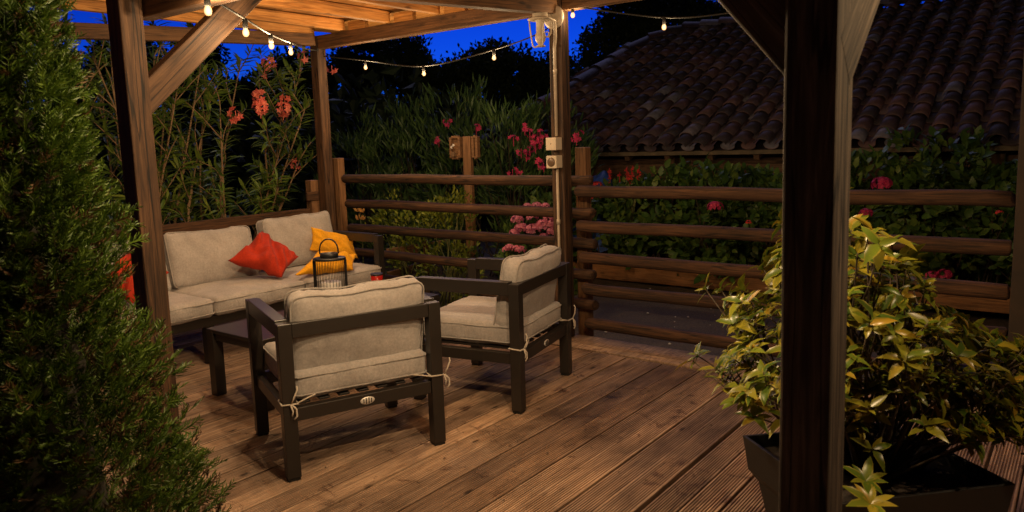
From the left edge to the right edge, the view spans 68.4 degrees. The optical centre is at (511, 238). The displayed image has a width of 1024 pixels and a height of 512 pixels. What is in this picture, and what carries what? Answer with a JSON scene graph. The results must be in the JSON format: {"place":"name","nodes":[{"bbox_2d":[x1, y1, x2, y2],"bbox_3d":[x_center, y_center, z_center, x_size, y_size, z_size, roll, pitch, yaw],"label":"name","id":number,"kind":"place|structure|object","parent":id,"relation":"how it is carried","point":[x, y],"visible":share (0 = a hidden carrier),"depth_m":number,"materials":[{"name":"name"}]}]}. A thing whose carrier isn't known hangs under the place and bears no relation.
{"place":"outdoors","nodes":[
{"label":"outdoors","id":0,"kind":"place"},
{"bbox_2d":[20,0,944,113],"label":"sky","id":1,"kind":"structure","parent":0,"point":[517,30],"materials":[{"name":"blue"}]},
{"bbox_2d":[79,207,1008,320],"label":"ground","id":2,"kind":"structure","parent":0,"point":[973,314],"depth_m":11.19,"materials":[{"name":"brown soil"}]},
{"bbox_2d":[22,40,98,128],"bbox_3d":[-14.796,-3.602,22.340,9.247,5.942,3.214,4,9,37],"label":"tree","id":3,"kind":"object","parent":2,"relation":"on","point":[82,67],"visible":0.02,"depth_m":20.32,"materials":[{"name":"green plant"}]},
{"bbox_2d":[71,13,236,229],"bbox_3d":[-3.437,-0.635,7.248,1.048,3.126,1.820,4,9,37],"label":"oleander shrub","id":4,"kind":"object","parent":2,"relation":"on","point":[183,208],"visible":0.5,"depth_m":7.16,"materials":[{"name":"green plant"}]},
{"bbox_2d":[54,180,319,244],"bbox_3d":[-3.152,0.322,6.418,0.110,1.410,3.765,4,9,37],"label":"plank fence","id":5,"kind":"object","parent":2,"relation":"on","point":[312,196],"visible":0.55,"depth_m":7.17,"materials":[{"name":"brown wood"}]},
{"bbox_2d":[71,23,336,213],"bbox_3d":[-9.549,-3.608,21.491,13.934,5.849,2.923,4,9,37],"label":"tree","id":6,"kind":"object","parent":2,"relation":"on","point":[246,94],"visible":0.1,"depth_m":19.19,"materials":[{"name":"green plant"}]},
{"bbox_2d":[164,29,337,271],"bbox_3d":[-2.813,-0.787,8.165,1.213,3.162,1.954,4,9,37],"label":"oleander shrub","id":7,"kind":"object","parent":2,"relation":"on","point":[270,197],"visible":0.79,"depth_m":7.99,"materials":[{"name":"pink plant"}]},
{"bbox_2d":[42,59,528,244],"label":"undergrowth","id":8,"kind":"object","parent":2,"relation":"on","point":[343,111],"visible":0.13,"depth_m":14.55,"materials":[{"name":"green plant"}]},
{"bbox_2d":[313,102,419,260],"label":"oleander bush","id":9,"kind":"object","parent":2,"relation":"on","point":[353,144],"visible":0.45,"depth_m":10.98,"materials":[{"name":"green plant"}]},
{"bbox_2d":[326,35,445,106],"bbox_3d":[-3.491,-3.165,20.093,4.710,4.957,2.229,4,9,37],"label":"tree","id":10,"kind":"object","parent":2,"relation":"on","point":[407,51],"visible":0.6,"depth_m":19.09,"materials":[{"name":"green plant"}]},
{"bbox_2d":[386,239,446,292],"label":"shrub","id":11,"kind":"object","parent":2,"relation":"on","point":[397,272],"visible":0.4,"depth_m":8.18,"materials":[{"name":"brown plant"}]},
{"bbox_2d":[353,86,480,262],"bbox_3d":[-1.051,-0.869,10.618,2.888,2.570,1.706,4,9,37],"label":"oleander bush","id":12,"kind":"object","parent":2,"relation":"on","point":[405,135],"visible":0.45,"depth_m":10.63,"materials":[{"name":"green plant"}]},
{"bbox_2d":[449,135,479,295],"bbox_3d":[-0.489,-0.152,8.039,0.390,1.870,0.094,4,9,37],"label":"garden post","id":13,"kind":"object","parent":2,"relation":"on","point":[466,149],"visible":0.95,"depth_m":7.95,"materials":[{"name":"brown wood"}]},
{"bbox_2d":[431,36,550,113],"bbox_3d":[-0.409,-2.850,19.026,4.290,4.418,1.889,4,9,37],"label":"tree","id":14,"kind":"object","parent":2,"relation":"on","point":[532,76],"visible":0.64,"depth_m":18.26,"materials":[{"name":"green plant"}]},
{"bbox_2d":[515,50,581,74],"bbox_3d":[1.039,-3.009,20.389,2.156,4.295,1.450,4,9,37],"label":"tree","id":15,"kind":"object","parent":2,"relation":"on","point":[547,55],"visible":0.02,"depth_m":19.78,"materials":[{"name":"green plant"}]},
{"bbox_2d":[572,170,614,251],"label":"flowering bush","id":16,"kind":"object","parent":2,"relation":"on","point":[603,174],"visible":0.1,"depth_m":9.43,"materials":[{"name":"green plant"}]},
{"bbox_2d":[572,174,661,269],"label":"hydrangea bush","id":17,"kind":"object","parent":2,"relation":"on","point":[616,210],"visible":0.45,"depth_m":8.90,"materials":[{"name":"green plant"}]},
{"bbox_2d":[608,166,640,253],"bbox_3d":[1.346,-0.179,8.996,0.462,1.367,0.070,4,9,37],"label":"salvia","id":18,"kind":"object","parent":2,"relation":"on","point":[631,176],"visible":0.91,"depth_m":8.90,"materials":[{"name":"green plant"}]},
{"bbox_2d":[569,0,684,77],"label":"tree","id":19,"kind":"object","parent":2,"relation":"on","point":[614,31],"visible":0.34,"depth_m":17.77,"materials":[{"name":"green plant"}]},
{"bbox_2d":[601,155,715,275],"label":"hydrangea bush","id":20,"kind":"object","parent":2,"relation":"on","point":[646,179],"visible":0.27,"depth_m":8.71,"materials":[{"name":"green plant"}]},
{"bbox_2d":[651,0,731,26],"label":"tree","id":21,"kind":"object","parent":2,"relation":"on","point":[699,7],"visible":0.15,"depth_m":17.61,"materials":[{"name":"green plant"}]},
{"bbox_2d":[648,151,768,293],"bbox_3d":[2.205,-0.151,8.422,1.392,1.631,1.213,4,9,37],"label":"hydrangea bush","id":22,"kind":"object","parent":2,"relation":"on","point":[727,175],"visible":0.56,"depth_m":8.35,"materials":[{"name":"green plant"}]},
{"bbox_2d":[698,163,782,283],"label":"hydrangea bush","id":23,"kind":"object","parent":2,"relation":"on","point":[756,210],"visible":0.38,"depth_m":8.07,"materials":[{"name":"green plant"}]},
{"bbox_2d":[477,0,1023,285],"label":"tiled house","id":24,"kind":"structure","parent":2,"relation":"on","point":[692,92],"depth_m":9.63,"materials":[{"name":"tile"}]},
{"bbox_2d":[573,262,1010,313],"bbox_3d":[3.448,0.544,7.365,7.000,0.420,0.151,4,9,37],"label":"bed edging","id":25,"kind":"object","parent":2,"relation":"on","point":[663,277],"visible":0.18,"depth_m":8.32,"materials":[{"name":"brown wood"}]},
{"bbox_2d":[737,174,875,264],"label":"hydrangea bush","id":26,"kind":"object","parent":2,"relation":"on","point":[753,250],"visible":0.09,"depth_m":7.87,"materials":[{"name":"green plant"}]},
{"bbox_2d":[849,144,960,291],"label":"hydrangea bush","id":27,"kind":"object","parent":2,"relation":"on","point":[860,159],"visible":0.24,"depth_m":7.29,"materials":[{"name":"green plant"}]},
{"bbox_2d":[862,123,1014,308],"bbox_3d":[3.967,-0.215,7.149,1.240,1.768,1.472,-6,9,-31],"label":"hydrangea bush","id":28,"kind":"object","parent":2,"relation":"on","point":[938,265],"visible":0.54,"depth_m":7.04,"materials":[{"name":"green plant"}]},
{"bbox_2d":[923,153,1017,313],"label":"hydrangea bush","id":29,"kind":"object","parent":2,"relation":"on","point":[962,176],"visible":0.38,"depth_m":6.93,"materials":[{"name":"green plant"}]},
{"bbox_2d":[956,163,1017,286],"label":"hydrangea bush","id":30,"kind":"object","parent":2,"relation":"on","point":[1000,261],"visible":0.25,"depth_m":6.80,"materials":[{"name":"green plant"}]},
{"bbox_2d":[90,309,1023,511],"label":"deck","id":31,"kind":"structure","parent":0,"point":[382,457],"depth_m":4.02,"materials":[{"name":"brown wood"}]},
{"bbox_2d":[0,0,236,511],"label":"conifer shrub","id":32,"kind":"object","parent":31,"relation":"on","point":[52,449],"visible":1,"depth_m":2.00,"materials":[{"name":"green plant"}]},
{"bbox_2d":[59,211,384,386],"bbox_3d":[-2.321,0.385,6.201,0.905,0.988,2.666,4,9,37],"label":"sofa","id":33,"kind":"object","parent":31,"relation":"on","point":[206,279],"visible":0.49,"depth_m":6.17,"materials":[{"name":"beige fabric"}]},
{"bbox_2d":[107,253,168,303],"bbox_3d":[-2.710,0.276,5.396,0.314,0.345,0.358,0,8,15],"label":"throw pillow","id":34,"kind":"object","parent":33,"relation":"on","point":[129,285],"visible":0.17,"depth_m":5.26,"materials":[{"name":"red fabric"}]},
{"bbox_2d":[228,231,298,276],"bbox_3d":[-2.084,0.142,6.332,0.400,0.366,0.466,-1,7,9],"label":"throw pillow","id":35,"kind":"object","parent":33,"relation":"on","point":[267,254],"visible":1,"depth_m":6.25,"materials":[{"name":"red fabric"}]},
{"bbox_2d":[295,251,356,275],"bbox_3d":[-1.621,0.216,6.535,0.683,0.195,0.205,-8,10,-42],"label":"throw pillow","id":36,"kind":"object","parent":33,"relation":"on","point":[308,267],"visible":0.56,"depth_m":6.50,"materials":[{"name":"yellow fabric"}]},
{"bbox_2d":[310,227,357,257],"bbox_3d":[-1.685,0.046,7.070,0.480,0.340,0.150,-7,9,-35],"label":"throw pillow","id":37,"kind":"object","parent":33,"relation":"on","point":[342,241],"visible":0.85,"depth_m":7.01,"materials":[{"name":"yellow fabric"}]},
{"bbox_2d":[206,292,438,410],"bbox_3d":[-1.271,0.732,5.378,0.600,0.448,1.580,4,9,37],"label":"coffee table","id":38,"kind":"object","parent":31,"relation":"on","point":[235,333],"visible":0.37,"depth_m":4.91,"materials":[{"name":"brown wood"}]},
{"bbox_2d":[312,238,347,290],"bbox_3d":[-1.305,0.250,5.407,0.215,0.500,0.207,4,9,37],"label":"candle lantern","id":39,"kind":"object","parent":38,"relation":"on","point":[328,257],"visible":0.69,"depth_m":5.37,"materials":[{"name":"black metal"}]},
{"bbox_2d":[320,280,341,290],"bbox_3d":[-1.301,0.387,5.425,0.148,0.173,0.148,4,9,37],"label":"candle","id":40,"kind":"object","parent":39,"relation":"in","point":[329,284],"visible":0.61,"depth_m":5.37,"materials":[{"name":"white wax"}]},
{"bbox_2d":[370,272,382,280],"bbox_3d":[-1.079,0.348,6.024,0.100,0.133,0.100,4,9,37],"label":"candle glass","id":41,"kind":"object","parent":38,"relation":"on","point":[376,276],"visible":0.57,"depth_m":5.98,"materials":[{"name":"red glass"}]},
{"bbox_2d":[245,275,450,481],"bbox_3d":[-0.898,0.650,4.090,0.884,0.913,0.782,-6,8,-30],"label":"armchair","id":42,"kind":"object","parent":31,"relation":"on","point":[358,337],"visible":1,"depth_m":3.78,"materials":[{"name":"beige fabric"}]},
{"bbox_2d":[410,244,575,413],"bbox_3d":[-0.102,0.519,4.917,0.782,0.913,0.884,2,8,25],"label":"armchair","id":43,"kind":"object","parent":31,"relation":"on","point":[518,312],"visible":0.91,"depth_m":4.61,"materials":[{"name":"beige fabric"}]},
{"bbox_2d":[36,0,1023,511],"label":"pergola","id":44,"kind":"object","parent":31,"relation":"on","point":[812,50],"visible":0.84,"depth_m":3.33,"materials":[{"name":"brown wood"}]},
{"bbox_2d":[204,0,316,54],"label":"string light","id":45,"kind":"object","parent":44,"relation":"hanging from","point":[208,11],"visible":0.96,"depth_m":3.63,"materials":[{"name":"white glass"}]},
{"bbox_2d":[324,7,728,75],"bbox_3d":[0.414,-1.587,5.802,5.872,0.426,0.096,4,9,39],"label":"string light","id":46,"kind":"object","parent":44,"relation":"hanging from","point":[572,16],"visible":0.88,"depth_m":6.08,"materials":[{"name":"white rubber"}]},
{"bbox_2d":[528,6,563,47],"bbox_3d":[0.240,-1.612,5.718,0.216,0.326,0.246,4,9,37],"label":"wall lamp","id":47,"kind":"object","parent":44,"relation":"attached to","point":[539,18],"visible":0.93,"depth_m":5.69,"materials":[{"name":"white metal"}]},
{"bbox_2d":[545,19,560,248],"bbox_3d":[0.333,-0.478,5.877,0.058,2.419,0.150,4,9,37],"label":"conduit","id":48,"kind":"object","parent":44,"relation":"attached to","point":[556,111],"visible":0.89,"depth_m":5.86,"materials":[{"name":"beige paint"}]},
{"bbox_2d":[546,155,561,167],"bbox_3d":[0.329,-0.596,5.897,0.096,0.098,0.096,4,9,37],"label":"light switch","id":49,"kind":"object","parent":44,"relation":"attached to","point":[553,161],"visible":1,"depth_m":5.86,"materials":[{"name":"beige plastic"}]},
{"bbox_2d":[546,137,561,149],"bbox_3d":[0.326,-0.736,5.881,0.096,0.098,0.092,4,9,37],"label":"junction box","id":50,"kind":"object","parent":44,"relation":"attached to","point":[555,143],"visible":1,"depth_m":5.85,"materials":[{"name":"beige plastic"}]},
{"bbox_2d":[443,360,712,507],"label":"leaf litter","id":51,"kind":"object","parent":31,"relation":"on","point":[591,447],"visible":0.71,"depth_m":3.92,"materials":[{"name":"brown plant"}]},
{"bbox_2d":[743,422,1015,511],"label":"planter box","id":52,"kind":"object","parent":31,"relation":"on","point":[952,482],"visible":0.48,"depth_m":2.54,"materials":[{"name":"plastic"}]},
{"bbox_2d":[675,187,1023,511],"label":"variegated shrub","id":53,"kind":"object","parent":52,"relation":"on","point":[959,380],"visible":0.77,"depth_m":2.45,"materials":[{"name":"green plant"}]},
{"bbox_2d":[386,264,1008,395],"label":"gravel path","id":54,"kind":"structure","parent":0,"point":[701,319],"depth_m":7.23,"materials":[{"name":"grey gravel"}]},
{"bbox_2d":[353,208,365,263],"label":"lily","id":55,"kind":"object","parent":54,"relation":"on","point":[361,217],"visible":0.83,"depth_m":8.71,"materials":[{"name":"orange plant"}]},
{"bbox_2d":[365,187,445,291],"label":"bright shrub","id":56,"kind":"object","parent":54,"relation":"on","point":[382,212],"visible":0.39,"depth_m":8.22,"materials":[{"name":"green plant"}]},
{"bbox_2d":[384,236,482,301],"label":"shrub","id":57,"kind":"object","parent":54,"relation":"on","point":[444,246],"visible":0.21,"depth_m":8.15,"materials":[{"name":"green plant"}]},
{"bbox_2d":[413,185,487,307],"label":"bright shrub","id":58,"kind":"object","parent":54,"relation":"on","point":[454,296],"visible":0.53,"depth_m":7.69,"materials":[{"name":"green plant"}]},
{"bbox_2d":[400,74,525,269],"bbox_3d":[-0.693,-0.881,10.162,1.654,2.672,1.809,-4,8,-14],"label":"oleander bush","id":59,"kind":"object","parent":54,"relation":"on","point":[469,101],"visible":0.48,"depth_m":10.02,"materials":[{"name":"green plant"}]},
{"bbox_2d":[332,158,598,310],"bbox_3d":[-0.590,0.053,7.044,3.258,1.625,0.189,4,9,37],"label":"rail fence","id":60,"kind":"object","parent":54,"relation":"on","point":[341,178],"visible":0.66,"depth_m":6.88,"materials":[{"name":"brown wood"}]},
{"bbox_2d":[438,91,575,276],"bbox_3d":[0.070,-0.662,9.394,1.990,2.320,1.737,4,9,37],"label":"oleander bush","id":61,"kind":"object","parent":54,"relation":"on","point":[520,116],"visible":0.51,"depth_m":9.16,"materials":[{"name":"green plant"}]},
{"bbox_2d":[493,243,529,279],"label":"hydrangea","id":62,"kind":"object","parent":54,"relation":"on","point":[508,248],"visible":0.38,"depth_m":7.08,"materials":[{"name":"pink plant"}]},
{"bbox_2d":[494,192,577,294],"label":"hydrangea","id":63,"kind":"object","parent":54,"relation":"on","point":[546,224],"visible":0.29,"depth_m":6.97,"materials":[{"name":"pink plant"}]},
{"bbox_2d":[477,89,602,256],"bbox_3d":[0.485,-0.714,9.630,1.996,2.336,1.719,4,9,37],"label":"oleander bush","id":64,"kind":"object","parent":54,"relation":"on","point":[582,138],"visible":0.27,"depth_m":9.41,"materials":[{"name":"green plant"}]},
{"bbox_2d":[574,147,1015,374],"bbox_3d":[2.768,0.263,4.396,5.746,1.680,0.312,4,9,37],"label":"rail fence","id":65,"kind":"object","parent":54,"relation":"on","point":[588,324],"visible":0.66,"depth_m":5.30,"materials":[{"name":"brown wood"}]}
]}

